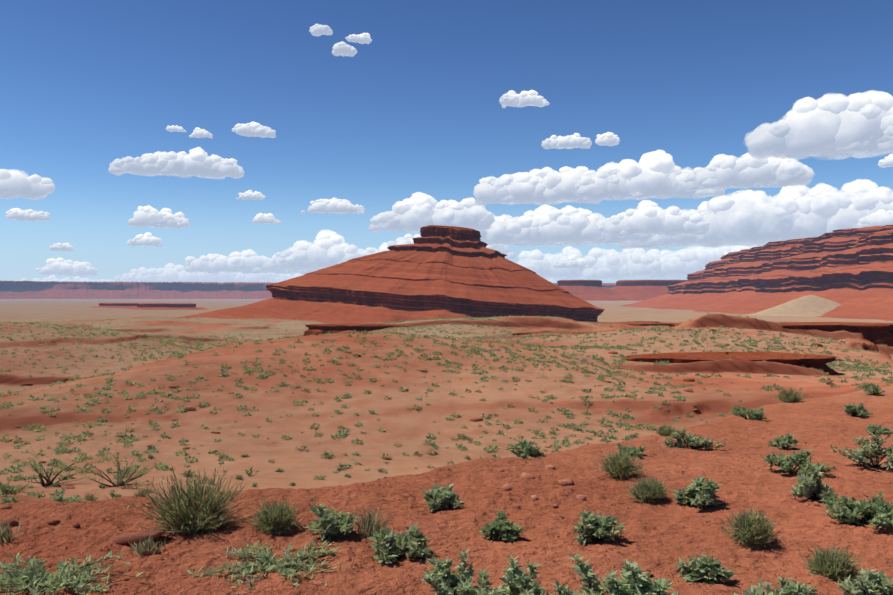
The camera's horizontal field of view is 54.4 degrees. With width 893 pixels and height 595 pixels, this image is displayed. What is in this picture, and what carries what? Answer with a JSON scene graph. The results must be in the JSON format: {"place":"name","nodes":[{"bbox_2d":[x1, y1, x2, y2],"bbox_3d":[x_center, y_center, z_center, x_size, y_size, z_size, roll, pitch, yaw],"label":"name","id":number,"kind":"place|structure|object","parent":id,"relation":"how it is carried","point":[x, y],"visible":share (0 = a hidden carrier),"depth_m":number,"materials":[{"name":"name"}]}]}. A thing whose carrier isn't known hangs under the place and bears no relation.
{"place":"outdoors","nodes":[
{"label":"outdoors","id":0,"kind":"place"},
{"bbox_2d":[0,169,54,199],"bbox_3d":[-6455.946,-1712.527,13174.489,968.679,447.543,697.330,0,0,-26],"label":"cloud","id":1,"kind":"structure","parent":0,"point":[17,183],"depth_m":12978.96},
{"bbox_2d":[6,208,49,220],"bbox_3d":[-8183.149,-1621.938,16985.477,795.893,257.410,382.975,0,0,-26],"label":"cloud","id":2,"kind":"structure","parent":0,"point":[18,214],"depth_m":16886.61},
{"bbox_2d":[49,243,73,250],"bbox_3d":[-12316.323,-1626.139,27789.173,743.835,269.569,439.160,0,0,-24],"label":"cloud","id":3,"kind":"structure","parent":0,"point":[63,246],"depth_m":27630.65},
{"bbox_2d":[17,275,110,281],"bbox_3d":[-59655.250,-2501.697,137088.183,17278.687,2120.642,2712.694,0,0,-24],"label":"cloud","id":4,"kind":"structure","parent":0,"point":[66,279],"depth_m":136329.44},
{"bbox_2d":[35,257,98,275],"bbox_3d":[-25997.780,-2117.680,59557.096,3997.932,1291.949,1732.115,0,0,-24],"label":"cloud","id":5,"kind":"structure","parent":0,"point":[59,266],"depth_m":58960.42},
{"bbox_2d":[126,232,161,246],"bbox_3d":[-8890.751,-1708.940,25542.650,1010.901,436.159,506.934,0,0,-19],"label":"cloud","id":6,"kind":"structure","parent":0,"point":[146,239],"depth_m":25398.88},
{"bbox_2d":[127,205,189,227],"bbox_3d":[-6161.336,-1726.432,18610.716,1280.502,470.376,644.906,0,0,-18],"label":"cloud","id":7,"kind":"structure","parent":0,"point":[147,216],"depth_m":18480.85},
{"bbox_2d":[108,147,243,178],"bbox_3d":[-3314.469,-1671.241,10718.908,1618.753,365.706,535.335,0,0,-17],"label":"cloud","id":8,"kind":"structure","parent":0,"point":[199,162],"depth_m":10556.74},
{"bbox_2d":[166,125,186,131],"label":"cloud","id":9,"kind":"structure","parent":0,"point":[172,128],"depth_m":7825.98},
{"bbox_2d":[111,263,289,282],"bbox_3d":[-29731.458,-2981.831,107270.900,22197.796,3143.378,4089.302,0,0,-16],"label":"cloud","id":10,"kind":"structure","parent":0,"point":[169,272],"depth_m":105191.61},
{"bbox_2d":[189,127,212,138],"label":"cloud","id":11,"kind":"structure","parent":0,"point":[199,132],"depth_m":8114.65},
{"bbox_2d":[184,249,306,273],"bbox_3d":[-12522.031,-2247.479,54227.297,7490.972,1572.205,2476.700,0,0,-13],"label":"cloud","id":12,"kind":"structure","parent":0,"point":[248,261],"depth_m":53356.19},
{"bbox_2d":[236,190,265,199],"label":"cloud","id":13,"kind":"structure","parent":0,"point":[250,195],"depth_m":13273.03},
{"bbox_2d":[232,122,275,137],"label":"cloud","id":14,"kind":"structure","parent":0,"point":[253,129],"depth_m":8042.88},
{"bbox_2d":[253,213,281,223],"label":"cloud","id":15,"kind":"structure","parent":0,"point":[261,218],"depth_m":17624.35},
{"bbox_2d":[309,24,332,35],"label":"cloud","id":16,"kind":"structure","parent":0,"point":[317,30],"depth_m":4935.73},
{"bbox_2d":[263,229,383,270],"bbox_3d":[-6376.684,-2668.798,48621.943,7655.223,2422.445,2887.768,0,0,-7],"label":"cloud","id":17,"kind":"structure","parent":0,"point":[326,248],"depth_m":47608.52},
{"bbox_2d":[300,198,364,213],"bbox_3d":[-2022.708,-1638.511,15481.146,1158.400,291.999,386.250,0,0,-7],"label":"cloud","id":18,"kind":"structure","parent":0,"point":[336,205],"depth_m":15357.01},
{"bbox_2d":[332,41,356,56],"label":"cloud","id":19,"kind":"structure","parent":0,"point":[342,48],"depth_m":5333.46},
{"bbox_2d":[302,242,388,274],"bbox_3d":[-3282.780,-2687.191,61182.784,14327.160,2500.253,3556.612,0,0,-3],"label":"cloud","id":20,"kind":"structure","parent":0,"point":[383,246],"depth_m":60801.82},
{"bbox_2d":[345,33,371,43],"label":"cloud","id":21,"kind":"structure","parent":0,"point":[362,38],"depth_m":5080.42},
{"bbox_2d":[368,192,494,232],"bbox_3d":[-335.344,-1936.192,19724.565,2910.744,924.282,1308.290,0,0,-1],"label":"cloud","id":22,"kind":"structure","parent":0,"point":[415,212],"depth_m":19375.75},
{"bbox_2d":[0,299,892,594],"bbox_3d":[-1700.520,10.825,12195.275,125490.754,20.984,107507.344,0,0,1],"label":"terrain","id":23,"kind":"structure","parent":0,"point":[828,425],"depth_m":42.73,"materials":[{"name":"red soil"}]},
{"bbox_2d":[0,482,16,496],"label":"shrub","id":24,"kind":"object","parent":23,"relation":"on","point":[4,488],"visible":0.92,"depth_m":18.62,"materials":[{"name":"green plant"}]},
{"bbox_2d":[0,518,18,526],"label":"rock slab","id":25,"kind":"object","parent":23,"relation":"on","point":[12,522],"visible":0.5,"depth_m":6.64,"materials":[{"name":"stone"}]},
{"bbox_2d":[0,497,22,503],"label":"shrub","id":26,"kind":"object","parent":23,"relation":"on","point":[7,500],"visible":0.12,"depth_m":14.93,"materials":[{"name":"green plant"}]},
{"bbox_2d":[0,518,25,542],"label":"grass tuft","id":27,"kind":"object","parent":23,"relation":"on","point":[5,532],"visible":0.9,"depth_m":6.31,"materials":[{"name":"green plant"}]},
{"bbox_2d":[6,480,28,491],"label":"shrub","id":28,"kind":"object","parent":23,"relation":"on","point":[21,489],"visible":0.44,"depth_m":29.96,"materials":[{"name":"green plant"}]},
{"bbox_2d":[29,491,45,497],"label":"shrub","id":29,"kind":"object","parent":23,"relation":"on","point":[37,494],"visible":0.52,"depth_m":22.81,"materials":[{"name":"green plant"}]},
{"bbox_2d":[17,447,96,486],"bbox_3d":[-15.446,6.614,33.955,2.697,1.554,2.101,0,0,-44],"label":"sage bush","id":30,"kind":"object","parent":23,"relation":"on","point":[47,483],"visible":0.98,"depth_m":33.88,"materials":[{"name":"green plant"}]},
{"bbox_2d":[51,493,84,501],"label":"shrub","id":31,"kind":"object","parent":23,"relation":"on","point":[58,497],"visible":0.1,"depth_m":8.47,"materials":[{"name":"green plant"}]},
{"bbox_2d":[0,551,150,594],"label":"shrub","id":32,"kind":"object","parent":23,"relation":"on","point":[33,578],"visible":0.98,"depth_m":5.42,"materials":[{"name":"green plant"}]},
{"bbox_2d":[78,492,100,501],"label":"shrub","id":33,"kind":"object","parent":23,"relation":"on","point":[89,498],"visible":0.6,"depth_m":24.45,"materials":[{"name":"green plant"}]},
{"bbox_2d":[104,489,121,499],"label":"shrub","id":34,"kind":"object","parent":23,"relation":"on","point":[115,495],"visible":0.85,"depth_m":27.94,"materials":[{"name":"green plant"}]},
{"bbox_2d":[89,303,138,307],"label":"outcrop","id":35,"kind":"object","parent":23,"relation":"on","point":[117,305],"visible":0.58,"depth_m":1721.78,"materials":[{"name":"red stone"}]},
{"bbox_2d":[81,452,155,488],"bbox_3d":[-12.230,6.378,32.572,2.535,1.446,2.470,0,0,-14],"label":"sage bush","id":36,"kind":"object","parent":23,"relation":"on","point":[122,483],"visible":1,"depth_m":32.42,"materials":[{"name":"green plant"}]},
{"bbox_2d":[132,488,146,496],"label":"shrub","id":37,"kind":"object","parent":23,"relation":"on","point":[141,494],"visible":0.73,"depth_m":29.59,"materials":[{"name":"green plant"}]},
{"bbox_2d":[109,526,170,543],"bbox_3d":[-2.320,1.780,6.441,0.514,0.139,0.286,0,0,25],"label":"rock slab","id":38,"kind":"object","parent":23,"relation":"on","point":[134,537],"visible":0.78,"depth_m":6.34,"materials":[{"name":"stone"}]},
{"bbox_2d":[129,534,165,556],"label":"grass tuft","id":39,"kind":"object","parent":23,"relation":"on","point":[148,546],"visible":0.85,"depth_m":6.08,"materials":[{"name":"green plant"}]},
{"bbox_2d":[142,545,158,555],"bbox_3d":[-2.090,1.787,6.110,0.125,0.062,0.130,0,0,1],"label":"rock slab","id":40,"kind":"object","parent":23,"relation":"on","point":[151,552],"visible":0.43,"depth_m":6.06,"materials":[{"name":"stone"}]},
{"bbox_2d":[128,303,207,309],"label":"outcrop","id":41,"kind":"object","parent":23,"relation":"on","point":[166,306],"visible":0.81,"depth_m":1475.35,"materials":[{"name":"red stone"}]},
{"bbox_2d":[119,464,270,536],"bbox_3d":[-1.933,1.542,6.674,1.060,0.543,0.976,0,0,1],"label":"grass tuft","id":42,"kind":"object","parent":23,"relation":"on","point":[194,512],"visible":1,"depth_m":6.62,"materials":[{"name":"green plant"}]},
{"bbox_2d":[187,538,346,593],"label":"shrub","id":43,"kind":"object","parent":23,"relation":"on","point":[268,561],"visible":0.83,"depth_m":5.78,"materials":[{"name":"green plant"}]},
{"bbox_2d":[249,494,305,537],"bbox_3d":[-1.289,1.672,6.607,0.462,0.317,0.438,0,0,-33],"label":"grass tuft","id":44,"kind":"object","parent":23,"relation":"on","point":[276,518],"visible":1,"depth_m":6.56,"materials":[{"name":"green plant"}]},
{"bbox_2d":[0,280,615,298],"bbox_3d":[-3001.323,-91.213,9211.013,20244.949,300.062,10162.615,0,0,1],"label":"escarpment","id":45,"kind":"structure","parent":23,"relation":"on","point":[111,290],"depth_m":12159.88,"materials":[{"name":"red stone"}]},
{"bbox_2d":[304,499,359,540],"bbox_3d":[-0.857,1.632,6.421,0.367,0.315,0.465,0,0,-29],"label":"sage bush","id":46,"kind":"object","parent":23,"relation":"on","point":[329,523],"visible":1,"depth_m":6.36,"materials":[{"name":"green plant"}]},
{"bbox_2d":[2,316,671,337],"bbox_3d":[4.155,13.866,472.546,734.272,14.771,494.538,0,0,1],"label":"shrubs","id":47,"kind":"object","parent":23,"relation":"on","point":[214,329],"visible":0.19,"depth_m":356.62,"materials":[{"name":"green plant"}]},
{"bbox_2d":[303,323,425,335],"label":"outcrop ledge","id":48,"kind":"object","parent":23,"relation":"on","point":[315,329],"visible":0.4,"depth_m":231.98,"materials":[{"name":"red stone"}]},
{"bbox_2d":[355,505,388,536],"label":"grass bush","id":49,"kind":"object","parent":23,"relation":"on","point":[370,523],"visible":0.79,"depth_m":6.45,"materials":[{"name":"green plant"}]},
{"bbox_2d":[176,225,604,323],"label":"butte","id":50,"kind":"object","parent":23,"relation":"on","point":[435,271],"visible":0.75,"depth_m":636.08,"materials":[{"name":"red stone"}]},
{"bbox_2d":[367,522,431,563],"bbox_3d":[-0.323,1.715,6.069,0.457,0.259,0.476,0,0,1],"label":"sage bush","id":51,"kind":"object","parent":23,"relation":"on","point":[410,541],"visible":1,"depth_m":6.03,"materials":[{"name":"green plant"}]},
{"bbox_2d":[1,440,868,585],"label":"rocks","id":52,"kind":"object","parent":23,"relation":"on","point":[317,583],"visible":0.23,"depth_m":5.67,"materials":[{"name":"stone"}]},
{"bbox_2d":[421,482,463,511],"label":"sage bush","id":53,"kind":"object","parent":23,"relation":"on","point":[436,497],"visible":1,"depth_m":7.32,"materials":[{"name":"green plant"}]},
{"bbox_2d":[2,316,883,391],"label":"grass tufts","id":54,"kind":"object","parent":23,"relation":"on","point":[410,352],"visible":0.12,"depth_m":117.42,"materials":[{"name":"green plant"}]},
{"bbox_2d":[0,330,892,481],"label":"shrubs","id":55,"kind":"object","parent":23,"relation":"on","point":[83,455],"visible":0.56,"depth_m":57.22,"materials":[{"name":"green plant"}]},
{"bbox_2d":[0,313,892,390],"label":"shrubs","id":56,"kind":"object","parent":23,"relation":"on","point":[774,340],"visible":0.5,"depth_m":133.12,"materials":[{"name":"green plant"}]},
{"bbox_2d":[2,391,892,594],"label":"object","id":57,"kind":"object","parent":23,"relation":"on","point":[574,578],"visible":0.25,"depth_m":6.69,"materials":[{"name":"stone"}]},
{"bbox_2d":[21,320,877,488],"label":"desert shrubs","id":58,"kind":"object","parent":23,"relation":"on","point":[612,352],"visible":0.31,"depth_m":60.32,"materials":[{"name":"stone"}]},
{"bbox_2d":[420,548,508,594],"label":"column bush","id":59,"kind":"object","parent":23,"relation":"on","point":[443,580],"visible":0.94,"depth_m":5.28,"materials":[{"name":"green plant"}]},
{"bbox_2d":[479,509,523,542],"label":"sage bush","id":60,"kind":"object","parent":23,"relation":"on","point":[499,528],"visible":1,"depth_m":6.51,"materials":[{"name":"green plant"}]},
{"bbox_2d":[481,554,541,594],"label":"column bush","id":61,"kind":"object","parent":23,"relation":"on","point":[516,580],"visible":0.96,"depth_m":5.01,"materials":[{"name":"green plant"}]},
{"bbox_2d":[506,439,546,458],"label":"shrub","id":62,"kind":"object","parent":23,"relation":"on","point":[529,450],"visible":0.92,"depth_m":10.01,"materials":[{"name":"green plant"}]},
{"bbox_2d":[519,472,534,478],"bbox_3d":[0.805,1.801,8.704,0.161,0.101,0.113,0,0,18],"label":"rock slab","id":63,"kind":"object","parent":23,"relation":"on","point":[524,475],"visible":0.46,"depth_m":8.68,"materials":[{"name":"stone"}]},
{"bbox_2d":[512,331,606,335],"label":"outcrop ledge","id":64,"kind":"object","parent":23,"relation":"on","point":[520,333],"visible":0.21,"depth_m":197.08,"materials":[{"name":"red stone"}]},
{"bbox_2d":[557,479,573,485],"bbox_3d":[1.160,1.804,8.411,0.156,0.087,0.170,0,0,1],"label":"rock slab","id":65,"kind":"object","parent":23,"relation":"on","point":[566,482],"visible":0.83,"depth_m":8.34,"materials":[{"name":"stone"}]},
{"bbox_2d":[528,580,609,594],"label":"column bush","id":66,"kind":"object","parent":23,"relation":"on","point":[538,590],"visible":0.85,"depth_m":4.91,"materials":[{"name":"green plant"}]},
{"bbox_2d":[557,280,627,300],"bbox_3d":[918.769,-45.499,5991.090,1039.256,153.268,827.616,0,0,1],"label":"mesa","id":67,"kind":"structure","parent":23,"relation":"on","point":[590,290],"depth_m":5818.02,"materials":[{"name":"red stone"}]},
{"bbox_2d":[571,510,626,544],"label":"sage bush","id":68,"kind":"object","parent":23,"relation":"on","point":[588,528],"visible":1,"depth_m":6.46,"materials":[{"name":"green plant"}]},
{"bbox_2d":[553,552,678,594],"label":"bush","id":69,"kind":"object","parent":23,"relation":"on","point":[634,580],"visible":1,"depth_m":4.81,"materials":[{"name":"green plant"}]},
{"bbox_2d":[593,443,648,479],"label":"grass tuft","id":70,"kind":"object","parent":23,"relation":"on","point":[618,467],"visible":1,"depth_m":8.75,"materials":[{"name":"green plant"}]},
{"bbox_2d":[616,443,645,456],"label":"shrub","id":71,"kind":"object","parent":23,"relation":"on","point":[635,451],"visible":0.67,"depth_m":10.00,"materials":[{"name":"green plant"}]},
{"bbox_2d":[606,322,673,325],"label":"outcrop ledge","id":72,"kind":"object","parent":23,"relation":"on","point":[651,324],"visible":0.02,"depth_m":286.86,"materials":[{"name":"red stone"}]},
{"bbox_2d":[624,476,670,503],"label":"grass tuft","id":73,"kind":"object","parent":23,"relation":"on","point":[650,490],"visible":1,"depth_m":7.80,"materials":[{"name":"green plant"}]},
{"bbox_2d":[610,280,686,300],"bbox_3d":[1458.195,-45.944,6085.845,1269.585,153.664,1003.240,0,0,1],"label":"mesa","id":74,"kind":"structure","parent":23,"relation":"on","point":[636,290],"depth_m":5876.44,"materials":[{"name":"red stone"}]},
{"bbox_2d":[656,422,676,435],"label":"shrub","id":75,"kind":"object","parent":23,"relation":"on","point":[664,430],"visible":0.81,"depth_m":11.97,"materials":[{"name":"green plant"}]},
{"bbox_2d":[663,427,726,449],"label":"shrub","id":76,"kind":"object","parent":23,"relation":"on","point":[693,441],"visible":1,"depth_m":10.86,"materials":[{"name":"green plant"}]},
{"bbox_2d":[672,476,722,507],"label":"sage bush","id":77,"kind":"object","parent":23,"relation":"on","point":[690,496],"visible":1,"depth_m":7.53,"materials":[{"name":"green plant"}]},
{"bbox_2d":[674,553,736,583],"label":"sage bush","id":78,"kind":"object","parent":23,"relation":"on","point":[705,568],"visible":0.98,"depth_m":5.63,"materials":[{"name":"green plant"}]},
{"bbox_2d":[622,352,837,374],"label":"outcrop ledge","id":79,"kind":"object","parent":23,"relation":"on","point":[813,361],"visible":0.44,"depth_m":78.04,"materials":[{"name":"red stone"}]},
{"bbox_2d":[728,405,767,420],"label":"shrub","id":80,"kind":"object","parent":23,"relation":"on","point":[752,414],"visible":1,"depth_m":13.30,"materials":[{"name":"green plant"}]},
{"bbox_2d":[718,507,783,548],"bbox_3d":[2.257,1.707,6.477,0.493,0.342,0.461,0,0,27],"label":"grass tuft","id":81,"kind":"object","parent":23,"relation":"on","point":[752,529],"visible":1,"depth_m":6.39,"materials":[{"name":"green plant"}]},
{"bbox_2d":[622,224,892,320],"bbox_3d":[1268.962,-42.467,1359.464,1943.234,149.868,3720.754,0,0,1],"label":"mesa","id":82,"kind":"structure","parent":23,"relation":"on","point":[850,270],"depth_m":1370.73,"materials":[{"name":"red stone"}]},
{"bbox_2d":[734,577,817,594],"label":"sage bush","id":83,"kind":"object","parent":23,"relation":"on","point":[789,588],"visible":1,"depth_m":4.84,"materials":[{"name":"green plant"}]},
{"bbox_2d":[670,322,892,346],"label":"outcrop ledge","id":84,"kind":"object","parent":23,"relation":"on","point":[878,333],"visible":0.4,"depth_m":134.34,"materials":[{"name":"red stone"}]},
{"bbox_2d":[767,433,801,448],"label":"shrub","id":85,"kind":"object","parent":23,"relation":"on","point":[787,441],"visible":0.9,"depth_m":10.92,"materials":[{"name":"green plant"}]},
{"bbox_2d":[770,384,808,402],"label":"shrub","id":86,"kind":"object","parent":23,"relation":"on","point":[788,396],"visible":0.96,"depth_m":16.41,"materials":[{"name":"green plant"}]},
{"bbox_2d":[763,449,835,474],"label":"shrub","id":87,"kind":"object","parent":23,"relation":"on","point":[800,457],"visible":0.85,"depth_m":8.77,"materials":[{"name":"green plant"}]},
{"bbox_2d":[790,463,838,503],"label":"sage bush","id":88,"kind":"object","parent":23,"relation":"on","point":[812,487],"visible":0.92,"depth_m":7.76,"materials":[{"name":"green plant"}]},
{"bbox_2d":[802,541,863,581],"bbox_3d":[2.568,1.766,5.777,0.429,0.324,0.396,0,0,31],"label":"grass tuft","id":89,"kind":"object","parent":23,"relation":"on","point":[833,564],"visible":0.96,"depth_m":5.73,"materials":[{"name":"green plant"}]},
{"bbox_2d":[819,491,892,529],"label":"sage bush","id":90,"kind":"object","parent":23,"relation":"on","point":[876,512],"visible":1,"depth_m":6.94,"materials":[{"name":"green plant"}]},
{"bbox_2d":[843,402,873,417],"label":"shrub","id":91,"kind":"object","parent":23,"relation":"on","point":[859,410],"visible":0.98,"depth_m":13.74,"materials":[{"name":"green plant"}]},
{"bbox_2d":[830,430,892,469],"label":"shrub","id":92,"kind":"object","parent":23,"relation":"on","point":[859,456],"visible":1,"depth_m":9.26,"materials":[{"name":"green plant"}]},
{"bbox_2d":[835,567,892,594],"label":"sage bush","id":93,"kind":"object","parent":23,"relation":"on","point":[870,582],"visible":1,"depth_m":5.00,"materials":[{"name":"green plant"}]},
{"bbox_2d":[854,380,876,391],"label":"shrub","id":94,"kind":"object","parent":23,"relation":"on","point":[865,385],"visible":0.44,"depth_m":19.37,"materials":[{"name":"green plant"}]},
{"bbox_2d":[861,384,884,395],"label":"shrub","id":95,"kind":"object","parent":23,"relation":"on","point":[875,390],"visible":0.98,"depth_m":17.97,"materials":[{"name":"green plant"}]},
{"bbox_2d":[865,424,892,434],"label":"shrub","id":96,"kind":"object","parent":23,"relation":"on","point":[874,429],"visible":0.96,"depth_m":12.04,"materials":[{"name":"green plant"}]},
{"bbox_2d":[0,0,892,282],"label":"sky","id":97,"kind":"structure","parent":0,"point":[86,85],"materials":[{"name":"blue"}]},
{"bbox_2d":[387,233,516,258],"bbox_3d":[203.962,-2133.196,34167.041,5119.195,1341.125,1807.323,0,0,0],"label":"cloud","id":98,"kind":"structure","parent":0,"point":[408,239],"depth_m":33755.84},
{"bbox_2d":[499,90,549,107],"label":"cloud","id":99,"kind":"structure","parent":0,"point":[521,99],"depth_m":6762.54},
{"bbox_2d":[473,166,603,205],"bbox_3d":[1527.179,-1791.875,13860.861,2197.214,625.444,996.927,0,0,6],"label":"cloud","id":100,"kind":"structure","parent":0,"point":[547,185],"depth_m":13647.23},
{"bbox_2d":[504,241,601,246],"bbox_3d":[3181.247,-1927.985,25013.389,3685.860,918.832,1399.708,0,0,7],"label":"cloud","id":101,"kind":"structure","parent":0,"point":[551,244],"depth_m":24971.38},
{"bbox_2d":[541,133,591,148],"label":"cloud","id":102,"kind":"structure","parent":0,"point":[575,140],"depth_m":8660.18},
{"bbox_2d":[551,254,589,268],"bbox_3d":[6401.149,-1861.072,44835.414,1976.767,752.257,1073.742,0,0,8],"label":"cloud","id":103,"kind":"structure","parent":0,"point":[573,261],"depth_m":44496.16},
{"bbox_2d":[479,204,662,245],"bbox_3d":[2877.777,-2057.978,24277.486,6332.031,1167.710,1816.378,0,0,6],"label":"cloud","id":104,"kind":"structure","parent":0,"point":[545,223],"depth_m":23870.71,"materials":[{"name":"white"}]},
{"bbox_2d":[516,246,679,278],"bbox_3d":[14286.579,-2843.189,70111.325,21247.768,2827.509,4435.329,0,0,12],"label":"cloud","id":105,"kind":"structure","parent":0,"point":[538,262],"depth_m":69664.66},
{"bbox_2d":[595,132,619,145],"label":"cloud","id":106,"kind":"structure","parent":0,"point":[609,139],"depth_m":8514.05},
{"bbox_2d":[574,150,724,199],"bbox_3d":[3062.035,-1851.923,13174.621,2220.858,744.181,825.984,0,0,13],"label":"cloud","id":107,"kind":"structure","parent":0,"point":[658,174],"depth_m":12942.96,"materials":[{"name":"white"}]},
{"bbox_2d":[603,200,709,237],"bbox_3d":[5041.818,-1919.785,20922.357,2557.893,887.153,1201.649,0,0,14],"label":"cloud","id":108,"kind":"structure","parent":0,"point":[647,217],"depth_m":20693.34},
{"bbox_2d":[581,245,758,278],"bbox_3d":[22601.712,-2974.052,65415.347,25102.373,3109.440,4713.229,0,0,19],"label":"cloud","id":109,"kind":"structure","parent":0,"point":[682,263],"depth_m":65739.74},
{"bbox_2d":[619,201,799,248],"bbox_3d":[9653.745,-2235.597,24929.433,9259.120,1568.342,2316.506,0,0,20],"label":"cloud","id":110,"kind":"structure","parent":0,"point":[677,241],"depth_m":25569.49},
{"bbox_2d":[682,153,813,190],"bbox_3d":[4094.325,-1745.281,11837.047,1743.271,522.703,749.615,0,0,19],"label":"cloud","id":111,"kind":"structure","parent":0,"point":[722,172],"depth_m":11605.84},
{"bbox_2d":[746,295,840,315],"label":"sand hill","id":112,"kind":"structure","parent":0,"point":[810,305],"depth_m":997.42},
{"bbox_2d":[696,179,892,245],"bbox_3d":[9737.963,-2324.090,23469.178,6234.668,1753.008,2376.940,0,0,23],"label":"cloud","id":113,"kind":"structure","parent":0,"point":[749,217],"depth_m":23028.65,"materials":[{"name":"white"}]},
{"bbox_2d":[745,91,892,159],"bbox_3d":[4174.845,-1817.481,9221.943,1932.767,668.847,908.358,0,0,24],"label":"cloud","id":114,"kind":"structure","parent":0,"point":[841,126],"depth_m":8933.94,"materials":[{"name":"white"}]},
{"bbox_2d":[857,209,892,227],"bbox_3d":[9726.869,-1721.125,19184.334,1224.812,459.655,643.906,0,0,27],"label":"cloud","id":115,"kind":"structure","parent":0,"point":[881,217],"depth_m":19028.67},
{"bbox_2d":[878,154,892,167],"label":"cloud","id":116,"kind":"structure","parent":0,"point":[886,161],"depth_m":9943.75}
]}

